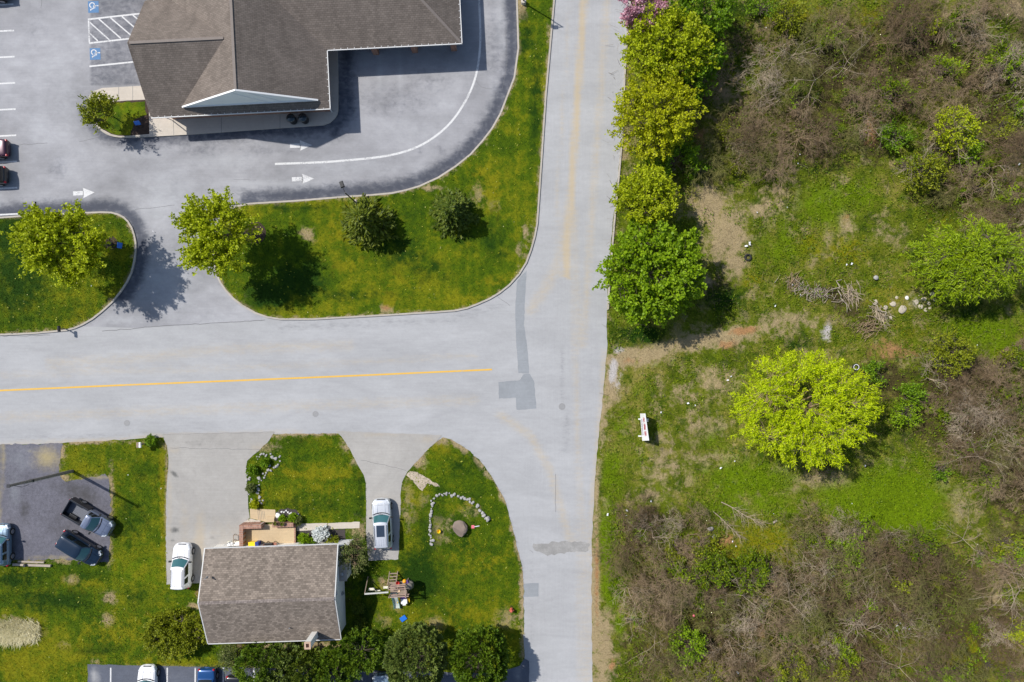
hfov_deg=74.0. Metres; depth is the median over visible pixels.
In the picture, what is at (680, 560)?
leafy regrowth
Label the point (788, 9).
green shrub
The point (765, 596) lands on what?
leafy regrowth
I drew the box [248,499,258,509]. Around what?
garden plant
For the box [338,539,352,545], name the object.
privacy screen
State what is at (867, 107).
bare shrub
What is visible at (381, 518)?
suv
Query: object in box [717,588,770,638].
bare shrub
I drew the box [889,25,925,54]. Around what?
bare shrub
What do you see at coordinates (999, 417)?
bare sapling
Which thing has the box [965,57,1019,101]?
bare shrub
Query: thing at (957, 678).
bare shrub
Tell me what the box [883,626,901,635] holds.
leafy regrowth
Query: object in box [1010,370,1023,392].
bare shrub
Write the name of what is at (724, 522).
fallen branch
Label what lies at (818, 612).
bare shrub
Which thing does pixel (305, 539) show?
garden plant
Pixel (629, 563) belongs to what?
bare shrub
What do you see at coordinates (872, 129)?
bare sapling
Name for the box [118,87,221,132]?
pavement joint
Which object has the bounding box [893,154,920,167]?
green shrub
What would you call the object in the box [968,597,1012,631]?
bare shrub
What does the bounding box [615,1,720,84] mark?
roadside tree
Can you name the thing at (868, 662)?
bare shrub
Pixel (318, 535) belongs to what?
flowering shrub
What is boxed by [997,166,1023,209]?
bare shrub
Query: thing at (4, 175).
parked car
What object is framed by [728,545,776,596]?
green shrub
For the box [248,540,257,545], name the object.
storage bin
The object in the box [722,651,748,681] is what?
bare shrub
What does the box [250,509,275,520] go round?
path
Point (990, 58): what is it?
leafy regrowth
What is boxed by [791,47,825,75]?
bare shrub
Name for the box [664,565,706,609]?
bare shrub
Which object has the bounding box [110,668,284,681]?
lot lines
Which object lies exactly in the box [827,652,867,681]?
green shrub
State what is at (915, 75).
bare shrub
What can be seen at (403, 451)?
driveway
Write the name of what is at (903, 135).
green shrub
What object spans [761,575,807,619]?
bare shrub
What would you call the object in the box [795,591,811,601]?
leafy regrowth
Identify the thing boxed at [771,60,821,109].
bare shrub
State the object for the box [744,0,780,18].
green shrub
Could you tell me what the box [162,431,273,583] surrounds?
driveway
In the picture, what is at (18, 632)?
dry grass clump
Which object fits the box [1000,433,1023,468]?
bare sapling
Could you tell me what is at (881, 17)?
green shrub
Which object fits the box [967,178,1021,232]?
bare shrub
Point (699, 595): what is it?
leafy regrowth
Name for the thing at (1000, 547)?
leafy regrowth
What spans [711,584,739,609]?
bare shrub
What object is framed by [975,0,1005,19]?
bare shrub
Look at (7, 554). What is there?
estate car
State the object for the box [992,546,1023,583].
bare shrub
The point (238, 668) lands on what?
evergreen shrub
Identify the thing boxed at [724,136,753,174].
bare sapling
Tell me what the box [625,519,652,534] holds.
green shrub
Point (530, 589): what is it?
road patch
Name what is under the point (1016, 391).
leafy regrowth
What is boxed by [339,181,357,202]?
lamp post
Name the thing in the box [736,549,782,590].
bare sapling
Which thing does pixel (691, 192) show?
green shrub
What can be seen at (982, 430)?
bare sapling
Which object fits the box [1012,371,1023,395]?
bare shrub
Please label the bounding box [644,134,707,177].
roadside shrub
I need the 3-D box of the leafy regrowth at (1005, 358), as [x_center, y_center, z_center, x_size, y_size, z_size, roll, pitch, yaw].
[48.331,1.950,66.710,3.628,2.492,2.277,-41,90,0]
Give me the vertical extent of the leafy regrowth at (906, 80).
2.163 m
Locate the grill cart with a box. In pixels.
[264,541,276,545]
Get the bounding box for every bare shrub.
[590,532,634,581]
[607,490,663,557]
[611,550,677,632]
[612,542,648,583]
[622,504,663,534]
[624,582,682,655]
[628,567,656,596]
[631,536,674,575]
[632,623,687,681]
[638,550,700,629]
[644,624,666,642]
[645,623,701,681]
[646,600,685,633]
[652,505,684,544]
[660,562,714,634]
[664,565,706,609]
[665,636,704,676]
[669,656,706,681]
[672,522,712,561]
[674,537,708,571]
[678,498,716,531]
[679,627,709,659]
[686,135,736,188]
[687,584,725,623]
[691,48,746,99]
[691,635,733,681]
[695,633,763,681]
[697,568,732,602]
[701,103,748,158]
[701,590,758,639]
[707,104,774,173]
[710,639,779,681]
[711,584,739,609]
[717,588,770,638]
[719,22,762,59]
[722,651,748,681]
[725,131,777,182]
[727,559,775,603]
[729,98,765,141]
[734,41,788,113]
[744,89,783,128]
[745,575,810,645]
[745,611,820,674]
[745,623,788,663]
[746,652,764,677]
[748,107,796,157]
[749,138,795,196]
[750,668,778,681]
[752,546,818,601]
[753,18,801,76]
[755,70,781,106]
[760,651,798,681]
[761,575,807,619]
[762,39,837,98]
[767,595,834,648]
[769,597,807,644]
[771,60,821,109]
[774,101,834,173]
[775,504,821,557]
[775,575,858,640]
[785,572,826,623]
[785,641,824,681]
[787,498,841,555]
[789,99,812,125]
[789,666,815,681]
[790,105,845,158]
[790,641,843,681]
[791,0,845,65]
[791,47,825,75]
[799,564,871,616]
[801,532,852,593]
[803,128,838,166]
[808,1,866,54]
[810,624,857,670]
[816,513,886,598]
[817,646,870,681]
[819,530,879,592]
[824,507,863,553]
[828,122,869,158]
[833,517,889,562]
[836,27,867,62]
[838,601,871,629]
[839,62,880,112]
[840,85,899,141]
[842,632,894,681]
[844,558,895,603]
[847,587,882,621]
[858,0,937,80]
[858,531,885,572]
[859,519,931,594]
[859,572,903,621]
[863,576,926,655]
[867,62,887,77]
[867,650,898,678]
[868,0,927,46]
[869,555,954,623]
[872,528,905,559]
[876,73,929,124]
[878,564,953,638]
[884,0,950,39]
[885,0,936,47]
[888,631,961,681]
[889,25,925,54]
[897,521,937,562]
[897,660,941,681]
[901,22,932,47]
[902,55,962,115]
[903,61,921,82]
[903,616,949,665]
[904,634,938,662]
[905,662,943,681]
[906,392,942,414]
[911,151,949,179]
[914,50,950,81]
[918,74,991,135]
[918,108,968,150]
[920,542,947,572]
[921,0,988,46]
[921,377,986,436]
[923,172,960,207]
[925,546,966,579]
[926,620,966,656]
[927,640,997,681]
[929,127,968,173]
[931,364,969,393]
[932,430,968,463]
[933,660,969,681]
[934,425,997,477]
[936,7,970,43]
[936,347,991,386]
[938,569,996,622]
[942,161,1005,210]
[942,373,989,413]
[943,387,1008,443]
[945,354,1001,396]
[951,21,1004,82]
[952,391,1010,429]
[954,422,1009,479]
[956,2,989,43]
[956,77,980,95]
[957,195,1005,232]
[959,424,1022,483]
[961,531,1023,612]
[963,563,1003,594]
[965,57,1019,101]
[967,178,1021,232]
[967,460,1010,510]
[968,204,1005,237]
[968,379,1023,438]
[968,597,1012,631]
[971,124,1023,184]
[974,353,1020,382]
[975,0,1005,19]
[977,346,1023,400]
[978,178,1023,228]
[979,623,1023,679]
[981,614,1014,650]
[982,45,1023,93]
[985,191,1023,242]
[986,131,1023,181]
[988,0,1023,25]
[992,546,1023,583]
[992,650,1023,681]
[994,394,1023,438]
[994,454,1023,488]
[994,599,1023,636]
[996,33,1023,60]
[997,65,1023,95]
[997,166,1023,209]
[998,474,1023,515]
[1000,635,1023,681]
[1002,132,1023,148]
[1003,18,1023,48]
[1003,207,1023,260]
[1006,436,1023,472]
[1008,613,1023,664]
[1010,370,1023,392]
[1011,338,1023,368]
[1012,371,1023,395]
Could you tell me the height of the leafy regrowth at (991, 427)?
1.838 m
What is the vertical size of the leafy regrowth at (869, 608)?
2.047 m
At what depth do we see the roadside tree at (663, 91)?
62.24 m
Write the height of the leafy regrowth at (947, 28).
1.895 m
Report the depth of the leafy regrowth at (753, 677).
66.88 m
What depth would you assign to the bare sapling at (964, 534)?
65.84 m
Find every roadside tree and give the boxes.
[592,216,707,328]
[604,67,708,163]
[609,161,682,232]
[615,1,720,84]
[619,0,669,33]
[660,29,728,102]
[661,0,739,48]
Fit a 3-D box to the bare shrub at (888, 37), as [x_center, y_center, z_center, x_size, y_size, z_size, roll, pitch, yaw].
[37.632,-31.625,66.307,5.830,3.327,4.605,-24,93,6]
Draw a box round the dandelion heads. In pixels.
[6,56,534,671]
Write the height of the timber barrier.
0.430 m
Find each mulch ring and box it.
[106,237,116,249]
[244,222,265,243]
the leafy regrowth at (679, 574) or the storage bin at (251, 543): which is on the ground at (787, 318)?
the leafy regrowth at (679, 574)
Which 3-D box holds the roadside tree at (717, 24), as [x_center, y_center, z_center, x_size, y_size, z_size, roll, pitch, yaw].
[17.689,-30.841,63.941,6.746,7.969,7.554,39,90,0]
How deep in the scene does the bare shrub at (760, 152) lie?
66.42 m
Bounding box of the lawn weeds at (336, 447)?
[0,11,545,680]
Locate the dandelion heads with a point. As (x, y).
(368, 312)
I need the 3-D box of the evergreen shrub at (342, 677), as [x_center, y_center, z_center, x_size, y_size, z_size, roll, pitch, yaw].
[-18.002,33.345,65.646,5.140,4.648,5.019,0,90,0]
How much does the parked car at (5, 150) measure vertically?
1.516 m
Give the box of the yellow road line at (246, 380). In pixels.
[0,369,491,390]
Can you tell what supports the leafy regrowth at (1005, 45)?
on the ground at (787, 318)
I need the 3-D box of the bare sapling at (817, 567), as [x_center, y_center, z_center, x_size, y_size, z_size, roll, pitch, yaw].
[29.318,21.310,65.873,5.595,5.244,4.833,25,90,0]
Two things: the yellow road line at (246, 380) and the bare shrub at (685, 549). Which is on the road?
the yellow road line at (246, 380)
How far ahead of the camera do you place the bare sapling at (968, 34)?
66.40 m
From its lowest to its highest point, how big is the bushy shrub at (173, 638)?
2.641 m
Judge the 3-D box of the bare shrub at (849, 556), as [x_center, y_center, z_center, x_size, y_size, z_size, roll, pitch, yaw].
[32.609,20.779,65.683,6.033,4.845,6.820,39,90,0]
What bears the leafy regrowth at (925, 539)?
on the ground at (787, 318)
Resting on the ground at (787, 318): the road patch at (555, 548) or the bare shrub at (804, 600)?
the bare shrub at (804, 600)
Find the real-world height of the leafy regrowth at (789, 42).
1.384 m
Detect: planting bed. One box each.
[99,100,148,135]
[276,508,301,521]
[296,529,344,541]
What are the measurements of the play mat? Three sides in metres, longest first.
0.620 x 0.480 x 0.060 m
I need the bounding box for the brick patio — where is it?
[239,516,295,545]
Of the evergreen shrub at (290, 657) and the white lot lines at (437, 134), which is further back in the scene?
the white lot lines at (437, 134)
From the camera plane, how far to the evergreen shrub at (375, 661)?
64.70 m
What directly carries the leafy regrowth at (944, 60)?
on the ground at (787, 318)
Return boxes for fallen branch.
[713,511,749,543]
[721,502,771,531]
[881,591,916,630]
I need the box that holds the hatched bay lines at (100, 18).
[88,13,138,66]
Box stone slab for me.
[245,519,259,521]
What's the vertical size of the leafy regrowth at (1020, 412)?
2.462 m
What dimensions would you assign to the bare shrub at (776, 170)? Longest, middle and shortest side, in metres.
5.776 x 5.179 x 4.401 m
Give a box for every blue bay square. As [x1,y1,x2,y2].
[88,1,98,12]
[90,48,100,59]
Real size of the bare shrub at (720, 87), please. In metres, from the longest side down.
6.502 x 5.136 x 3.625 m
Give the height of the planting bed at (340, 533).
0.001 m
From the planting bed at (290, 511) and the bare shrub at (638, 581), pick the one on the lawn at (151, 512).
the planting bed at (290, 511)
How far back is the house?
64.58 m
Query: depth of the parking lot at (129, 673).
67.96 m
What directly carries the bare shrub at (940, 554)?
on the ground at (787, 318)
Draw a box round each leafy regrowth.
[632,528,650,545]
[658,661,675,681]
[662,534,685,562]
[666,557,701,586]
[675,555,686,567]
[678,618,708,643]
[685,531,721,560]
[687,581,700,590]
[688,668,698,681]
[691,580,724,621]
[713,115,742,147]
[724,159,747,175]
[742,669,764,681]
[751,589,774,610]
[756,600,775,622]
[764,80,782,97]
[766,662,787,681]
[780,38,796,47]
[787,77,808,109]
[794,526,823,547]
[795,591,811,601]
[798,81,818,101]
[798,607,826,636]
[806,653,829,673]
[814,21,843,53]
[824,565,834,580]
[827,635,858,666]
[832,33,851,52]
[833,81,866,109]
[833,120,844,136]
[836,512,871,552]
[838,644,864,666]
[852,597,887,621]
[871,73,920,117]
[877,660,896,680]
[878,629,900,648]
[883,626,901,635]
[889,536,912,552]
[893,78,913,100]
[894,579,912,596]
[896,17,930,45]
[906,528,946,561]
[919,364,928,377]
[925,398,944,413]
[926,149,946,166]
[929,53,969,81]
[933,574,946,591]
[935,406,955,424]
[937,657,978,681]
[940,14,956,47]
[950,5,979,31]
[952,432,1000,472]
[957,187,971,200]
[965,176,989,192]
[968,621,981,636]
[970,152,995,175]
[975,40,1013,82]
[975,470,1002,494]
[982,346,1020,378]
[985,419,1008,435]
[986,531,1023,558]
[989,182,1023,229]
[991,112,1021,141]
[992,661,1023,681]
[993,30,1020,58]
[997,584,1017,601]
[1000,375,1023,403]
[1003,340,1023,368]
[1007,94,1023,115]
[1009,393,1023,421]
[1009,611,1023,635]
[1013,179,1023,194]
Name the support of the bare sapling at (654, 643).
on the ground at (787, 318)
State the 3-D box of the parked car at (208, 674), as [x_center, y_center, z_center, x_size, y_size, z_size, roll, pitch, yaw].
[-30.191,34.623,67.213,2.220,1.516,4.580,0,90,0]
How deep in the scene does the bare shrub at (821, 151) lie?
66.72 m
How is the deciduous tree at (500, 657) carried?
on the lawn at (151, 512)
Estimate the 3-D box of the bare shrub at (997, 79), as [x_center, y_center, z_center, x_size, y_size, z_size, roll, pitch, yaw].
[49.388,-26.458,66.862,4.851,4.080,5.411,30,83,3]
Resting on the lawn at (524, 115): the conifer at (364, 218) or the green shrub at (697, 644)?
the conifer at (364, 218)
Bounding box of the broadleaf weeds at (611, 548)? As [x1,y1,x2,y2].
[607,0,1023,681]
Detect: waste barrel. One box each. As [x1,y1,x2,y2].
[286,113,296,124]
[298,113,308,123]
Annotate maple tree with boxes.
[0,198,112,294]
[169,186,262,282]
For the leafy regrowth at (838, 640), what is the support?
on the ground at (787, 318)
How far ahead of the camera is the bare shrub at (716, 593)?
65.87 m
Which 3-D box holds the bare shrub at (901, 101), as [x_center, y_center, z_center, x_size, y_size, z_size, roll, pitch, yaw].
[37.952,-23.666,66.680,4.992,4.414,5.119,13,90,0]
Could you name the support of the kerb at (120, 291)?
on the parking lot at (393, 100)
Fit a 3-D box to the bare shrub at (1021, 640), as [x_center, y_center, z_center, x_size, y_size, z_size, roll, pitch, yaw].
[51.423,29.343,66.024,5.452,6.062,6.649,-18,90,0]
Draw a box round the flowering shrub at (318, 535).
[311,524,330,542]
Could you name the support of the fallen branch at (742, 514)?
on the ground at (787, 318)
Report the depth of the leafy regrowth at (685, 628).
66.67 m
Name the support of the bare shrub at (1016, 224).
on the ground at (787, 318)
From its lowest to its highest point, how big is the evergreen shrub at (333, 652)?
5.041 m
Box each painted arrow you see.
[73,188,93,197]
[290,141,310,150]
[292,174,313,183]
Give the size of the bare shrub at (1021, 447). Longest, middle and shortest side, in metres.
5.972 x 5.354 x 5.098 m
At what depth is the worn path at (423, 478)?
67.95 m
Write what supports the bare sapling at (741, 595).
on the ground at (787, 318)
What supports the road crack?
on the road
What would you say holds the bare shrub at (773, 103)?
on the ground at (787, 318)
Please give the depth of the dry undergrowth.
67.59 m
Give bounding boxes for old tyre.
[744,254,751,260]
[852,363,859,370]
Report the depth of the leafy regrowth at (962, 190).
67.27 m
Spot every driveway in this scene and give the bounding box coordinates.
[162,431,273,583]
[336,431,441,560]
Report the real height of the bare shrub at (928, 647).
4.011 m
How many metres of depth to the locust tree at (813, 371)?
61.96 m
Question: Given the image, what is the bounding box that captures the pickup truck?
[61,497,115,536]
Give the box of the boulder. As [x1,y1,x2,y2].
[452,520,467,536]
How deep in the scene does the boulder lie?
67.43 m
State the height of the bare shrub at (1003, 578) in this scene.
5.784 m
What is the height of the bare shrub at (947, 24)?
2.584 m
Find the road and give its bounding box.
[0,0,628,681]
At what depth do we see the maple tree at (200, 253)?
61.54 m
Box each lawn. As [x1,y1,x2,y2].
[0,213,134,333]
[0,433,524,681]
[215,0,552,317]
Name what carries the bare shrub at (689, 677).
on the ground at (787, 318)
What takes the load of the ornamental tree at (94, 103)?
on the bed grass at (125, 116)
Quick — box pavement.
[89,51,337,137]
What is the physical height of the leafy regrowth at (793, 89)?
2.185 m
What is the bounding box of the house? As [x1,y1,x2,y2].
[197,541,350,649]
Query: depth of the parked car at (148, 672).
67.10 m
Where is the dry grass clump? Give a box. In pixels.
[0,617,40,648]
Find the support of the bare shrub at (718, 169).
on the ground at (787, 318)
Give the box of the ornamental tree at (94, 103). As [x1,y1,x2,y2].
[76,90,118,134]
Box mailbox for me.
[57,326,66,331]
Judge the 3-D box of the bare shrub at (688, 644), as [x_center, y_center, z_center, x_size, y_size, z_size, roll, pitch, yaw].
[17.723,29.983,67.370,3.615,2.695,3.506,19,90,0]
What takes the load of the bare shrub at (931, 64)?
on the ground at (787, 318)
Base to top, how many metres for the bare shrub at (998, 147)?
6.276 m
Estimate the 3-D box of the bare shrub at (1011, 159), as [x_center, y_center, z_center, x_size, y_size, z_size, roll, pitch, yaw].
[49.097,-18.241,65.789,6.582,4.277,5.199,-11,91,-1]
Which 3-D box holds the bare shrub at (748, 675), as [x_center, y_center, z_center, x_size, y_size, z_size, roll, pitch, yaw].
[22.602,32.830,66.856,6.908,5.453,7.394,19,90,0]
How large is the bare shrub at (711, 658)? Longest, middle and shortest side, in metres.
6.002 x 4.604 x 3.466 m
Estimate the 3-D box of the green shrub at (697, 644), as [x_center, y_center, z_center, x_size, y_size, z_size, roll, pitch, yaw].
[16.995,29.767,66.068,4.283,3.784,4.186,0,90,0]
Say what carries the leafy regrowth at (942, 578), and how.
on the ground at (787, 318)
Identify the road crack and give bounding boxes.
[0,4,555,560]
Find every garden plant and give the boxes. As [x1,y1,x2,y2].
[143,433,158,446]
[244,483,256,493]
[245,463,257,475]
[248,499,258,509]
[259,458,270,467]
[278,514,286,521]
[286,513,297,522]
[293,516,303,525]
[297,532,304,542]
[299,533,309,543]
[306,536,318,543]
[324,534,338,542]
[354,617,367,628]
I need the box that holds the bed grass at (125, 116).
[97,101,146,134]
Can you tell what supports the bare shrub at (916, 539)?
on the ground at (787, 318)
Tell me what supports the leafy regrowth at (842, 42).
on the ground at (787, 318)
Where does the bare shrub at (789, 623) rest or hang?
on the ground at (787, 318)
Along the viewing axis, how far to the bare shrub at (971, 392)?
66.44 m
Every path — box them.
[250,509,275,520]
[297,523,326,530]
[328,522,359,528]
[407,471,438,490]
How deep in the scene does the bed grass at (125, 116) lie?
67.85 m
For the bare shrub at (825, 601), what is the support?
on the ground at (787, 318)
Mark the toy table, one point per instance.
(404, 601)
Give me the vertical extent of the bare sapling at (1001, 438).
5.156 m
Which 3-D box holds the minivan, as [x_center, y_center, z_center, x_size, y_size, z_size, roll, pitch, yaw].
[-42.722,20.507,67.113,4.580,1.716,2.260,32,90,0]
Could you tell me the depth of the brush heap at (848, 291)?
67.66 m
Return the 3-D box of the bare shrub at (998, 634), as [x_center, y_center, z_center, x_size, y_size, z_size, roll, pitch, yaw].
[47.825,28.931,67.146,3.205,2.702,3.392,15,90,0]
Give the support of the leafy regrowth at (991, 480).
on the ground at (787, 318)
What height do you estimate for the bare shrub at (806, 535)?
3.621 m
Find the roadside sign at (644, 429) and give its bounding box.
[638,413,648,440]
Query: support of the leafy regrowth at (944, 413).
on the ground at (787, 318)
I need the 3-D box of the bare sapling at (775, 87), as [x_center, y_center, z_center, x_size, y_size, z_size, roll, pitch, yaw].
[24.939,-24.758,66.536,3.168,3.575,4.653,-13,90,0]
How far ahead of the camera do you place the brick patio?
67.60 m
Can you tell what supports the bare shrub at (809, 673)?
on the ground at (787, 318)
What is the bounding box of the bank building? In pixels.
[127,0,461,120]
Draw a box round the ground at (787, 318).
[591,0,1023,681]
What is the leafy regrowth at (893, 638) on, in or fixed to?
on the ground at (787, 318)
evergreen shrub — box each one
[215,644,246,674]
[232,641,288,681]
[253,642,305,681]
[264,667,286,681]
[283,642,331,681]
[302,659,349,681]
[309,640,360,681]
[336,624,385,679]
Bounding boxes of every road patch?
[498,374,535,409]
[515,272,528,373]
[523,583,538,596]
[532,541,589,555]
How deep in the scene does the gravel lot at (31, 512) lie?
67.96 m
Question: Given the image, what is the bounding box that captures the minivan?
[55,529,103,565]
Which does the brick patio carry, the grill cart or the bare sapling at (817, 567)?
the grill cart
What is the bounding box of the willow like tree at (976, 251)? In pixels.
[898,212,1023,306]
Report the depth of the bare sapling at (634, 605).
66.04 m
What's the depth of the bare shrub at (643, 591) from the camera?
65.30 m
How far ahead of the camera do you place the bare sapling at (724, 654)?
66.55 m
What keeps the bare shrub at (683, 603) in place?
on the ground at (787, 318)
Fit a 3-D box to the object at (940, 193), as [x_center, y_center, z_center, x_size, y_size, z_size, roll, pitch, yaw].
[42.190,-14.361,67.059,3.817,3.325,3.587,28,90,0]
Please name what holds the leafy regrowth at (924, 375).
on the ground at (787, 318)
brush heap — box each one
[774,275,852,307]
[786,268,801,292]
[838,281,863,310]
[852,312,885,340]
[866,300,894,329]
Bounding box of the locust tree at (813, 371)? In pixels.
[727,345,884,471]
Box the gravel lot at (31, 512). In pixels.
[0,443,111,561]
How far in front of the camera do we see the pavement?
67.86 m
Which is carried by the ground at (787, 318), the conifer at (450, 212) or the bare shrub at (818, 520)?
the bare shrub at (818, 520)
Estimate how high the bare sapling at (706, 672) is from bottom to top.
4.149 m
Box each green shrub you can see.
[624,615,638,625]
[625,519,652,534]
[660,560,680,574]
[667,626,708,670]
[680,189,698,196]
[683,158,716,183]
[687,541,735,590]
[692,656,729,681]
[721,51,736,78]
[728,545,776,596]
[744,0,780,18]
[764,0,810,38]
[771,648,813,681]
[779,631,807,658]
[824,531,865,573]
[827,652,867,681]
[842,576,855,599]
[856,356,887,386]
[873,0,904,20]
[877,118,916,152]
[889,397,923,431]
[891,576,912,594]
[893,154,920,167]
[893,380,929,407]
[898,150,952,195]
[914,656,955,681]
[925,324,980,380]
[927,13,945,36]
[929,104,986,158]
[929,458,954,481]
[942,132,984,170]
[945,401,975,416]
[973,549,997,567]
[976,648,992,668]
[991,539,1023,571]
[996,46,1023,85]
[1001,616,1023,644]
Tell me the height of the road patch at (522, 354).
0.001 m
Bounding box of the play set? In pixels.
[364,571,413,608]
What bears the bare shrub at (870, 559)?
on the ground at (787, 318)
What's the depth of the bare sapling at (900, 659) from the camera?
65.45 m
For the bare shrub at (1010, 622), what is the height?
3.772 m
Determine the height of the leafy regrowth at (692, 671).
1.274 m
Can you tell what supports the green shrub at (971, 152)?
on the ground at (787, 318)
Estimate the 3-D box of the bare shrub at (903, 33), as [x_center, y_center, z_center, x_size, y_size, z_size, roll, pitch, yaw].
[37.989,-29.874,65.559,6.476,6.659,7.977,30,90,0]
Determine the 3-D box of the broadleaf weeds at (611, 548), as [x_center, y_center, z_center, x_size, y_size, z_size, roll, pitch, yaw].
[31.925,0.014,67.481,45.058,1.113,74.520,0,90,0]
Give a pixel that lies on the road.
(540, 460)
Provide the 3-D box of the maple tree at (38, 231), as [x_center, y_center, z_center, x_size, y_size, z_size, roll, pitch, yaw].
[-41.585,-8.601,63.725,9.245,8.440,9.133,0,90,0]
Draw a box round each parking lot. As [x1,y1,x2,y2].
[0,0,516,327]
[87,659,528,681]
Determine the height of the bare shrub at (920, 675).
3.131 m
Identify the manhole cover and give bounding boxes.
[124,420,129,425]
[559,403,564,409]
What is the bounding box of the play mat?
[399,615,406,621]
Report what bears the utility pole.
on the lawn at (151, 512)
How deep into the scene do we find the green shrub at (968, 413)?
67.06 m
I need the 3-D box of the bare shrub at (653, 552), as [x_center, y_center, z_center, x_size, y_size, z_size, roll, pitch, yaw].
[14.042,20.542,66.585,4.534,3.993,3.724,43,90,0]
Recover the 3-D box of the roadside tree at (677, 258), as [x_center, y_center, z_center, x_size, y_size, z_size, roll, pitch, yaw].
[12.890,-6.452,63.610,10.739,8.639,10.796,0,90,0]
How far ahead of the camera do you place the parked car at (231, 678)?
67.05 m
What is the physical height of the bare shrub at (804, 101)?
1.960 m
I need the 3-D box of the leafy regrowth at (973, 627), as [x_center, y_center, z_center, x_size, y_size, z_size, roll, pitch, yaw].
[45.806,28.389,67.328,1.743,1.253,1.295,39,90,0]
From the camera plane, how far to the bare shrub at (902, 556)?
66.15 m
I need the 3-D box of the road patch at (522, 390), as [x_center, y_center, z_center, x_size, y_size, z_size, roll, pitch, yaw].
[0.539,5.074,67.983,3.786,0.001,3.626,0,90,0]
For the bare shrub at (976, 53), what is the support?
on the ground at (787, 318)
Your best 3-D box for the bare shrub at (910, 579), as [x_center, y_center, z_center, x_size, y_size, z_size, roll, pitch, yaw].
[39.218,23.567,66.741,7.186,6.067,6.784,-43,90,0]
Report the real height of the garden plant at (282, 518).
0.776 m
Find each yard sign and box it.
[117,242,125,248]
[133,120,141,127]
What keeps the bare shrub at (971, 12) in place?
on the ground at (787, 318)
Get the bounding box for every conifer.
[337,193,399,254]
[428,187,479,239]
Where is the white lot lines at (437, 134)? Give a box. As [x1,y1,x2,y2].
[0,0,480,215]
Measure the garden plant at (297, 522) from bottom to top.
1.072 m
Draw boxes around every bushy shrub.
[140,606,207,663]
[338,528,370,577]
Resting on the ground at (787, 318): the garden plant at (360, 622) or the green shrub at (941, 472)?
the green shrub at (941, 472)
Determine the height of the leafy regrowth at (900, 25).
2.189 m
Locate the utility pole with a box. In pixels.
[6,469,73,487]
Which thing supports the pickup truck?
on the gravel lot at (31, 512)
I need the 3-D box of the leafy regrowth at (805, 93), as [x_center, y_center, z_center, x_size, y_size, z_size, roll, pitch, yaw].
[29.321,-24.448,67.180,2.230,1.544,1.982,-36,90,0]
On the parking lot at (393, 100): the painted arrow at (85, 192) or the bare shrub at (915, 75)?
the painted arrow at (85, 192)
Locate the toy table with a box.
[401,599,407,605]
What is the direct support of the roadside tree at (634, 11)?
on the ground at (787, 318)
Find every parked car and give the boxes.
[0,139,10,159]
[0,166,8,185]
[137,664,160,681]
[197,667,218,681]
[226,674,238,681]
[372,672,388,681]
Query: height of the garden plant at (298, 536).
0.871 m
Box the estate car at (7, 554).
[0,523,14,565]
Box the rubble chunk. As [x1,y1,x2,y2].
[899,305,906,313]
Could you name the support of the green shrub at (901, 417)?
on the ground at (787, 318)
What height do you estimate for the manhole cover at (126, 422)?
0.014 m
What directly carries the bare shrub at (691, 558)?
on the ground at (787, 318)
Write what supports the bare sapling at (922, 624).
on the ground at (787, 318)
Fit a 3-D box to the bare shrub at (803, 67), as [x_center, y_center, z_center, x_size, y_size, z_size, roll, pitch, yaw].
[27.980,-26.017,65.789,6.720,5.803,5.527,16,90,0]
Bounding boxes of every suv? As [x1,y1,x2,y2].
[168,542,194,589]
[369,498,393,549]
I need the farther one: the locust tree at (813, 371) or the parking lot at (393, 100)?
the parking lot at (393, 100)
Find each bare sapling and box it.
[609,583,655,643]
[626,510,678,548]
[628,625,674,665]
[685,660,725,681]
[699,640,739,667]
[709,570,766,622]
[723,617,770,666]
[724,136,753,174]
[736,75,787,118]
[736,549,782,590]
[749,57,782,111]
[757,566,813,630]
[766,37,821,69]
[772,56,849,112]
[790,547,836,591]
[796,541,838,583]
[832,30,872,77]
[836,576,882,635]
[839,611,889,643]
[854,556,897,594]
[858,111,894,148]
[869,621,923,681]
[878,524,909,544]
[892,141,938,182]
[898,612,940,640]
[906,611,942,640]
[917,352,951,393]
[926,110,983,179]
[933,500,982,562]
[937,415,1007,480]
[947,1,989,49]
[948,412,1008,457]
[956,4,1004,55]
[971,412,1021,460]
[974,559,1022,631]
[979,160,1014,199]
[983,406,1021,428]
[990,570,1023,618]
[993,71,1023,126]
[997,39,1023,69]
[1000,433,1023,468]
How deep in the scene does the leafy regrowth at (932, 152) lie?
66.81 m
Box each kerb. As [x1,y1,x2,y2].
[0,211,136,334]
[88,99,148,137]
[214,0,554,319]
[607,1,630,309]
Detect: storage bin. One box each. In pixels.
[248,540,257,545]
[255,540,260,545]
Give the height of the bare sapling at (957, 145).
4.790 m
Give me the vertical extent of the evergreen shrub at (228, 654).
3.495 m
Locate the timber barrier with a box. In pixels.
[12,560,51,566]
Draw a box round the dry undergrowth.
[603,0,1023,681]
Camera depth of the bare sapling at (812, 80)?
65.30 m
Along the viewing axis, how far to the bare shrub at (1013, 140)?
67.30 m
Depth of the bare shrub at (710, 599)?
66.22 m

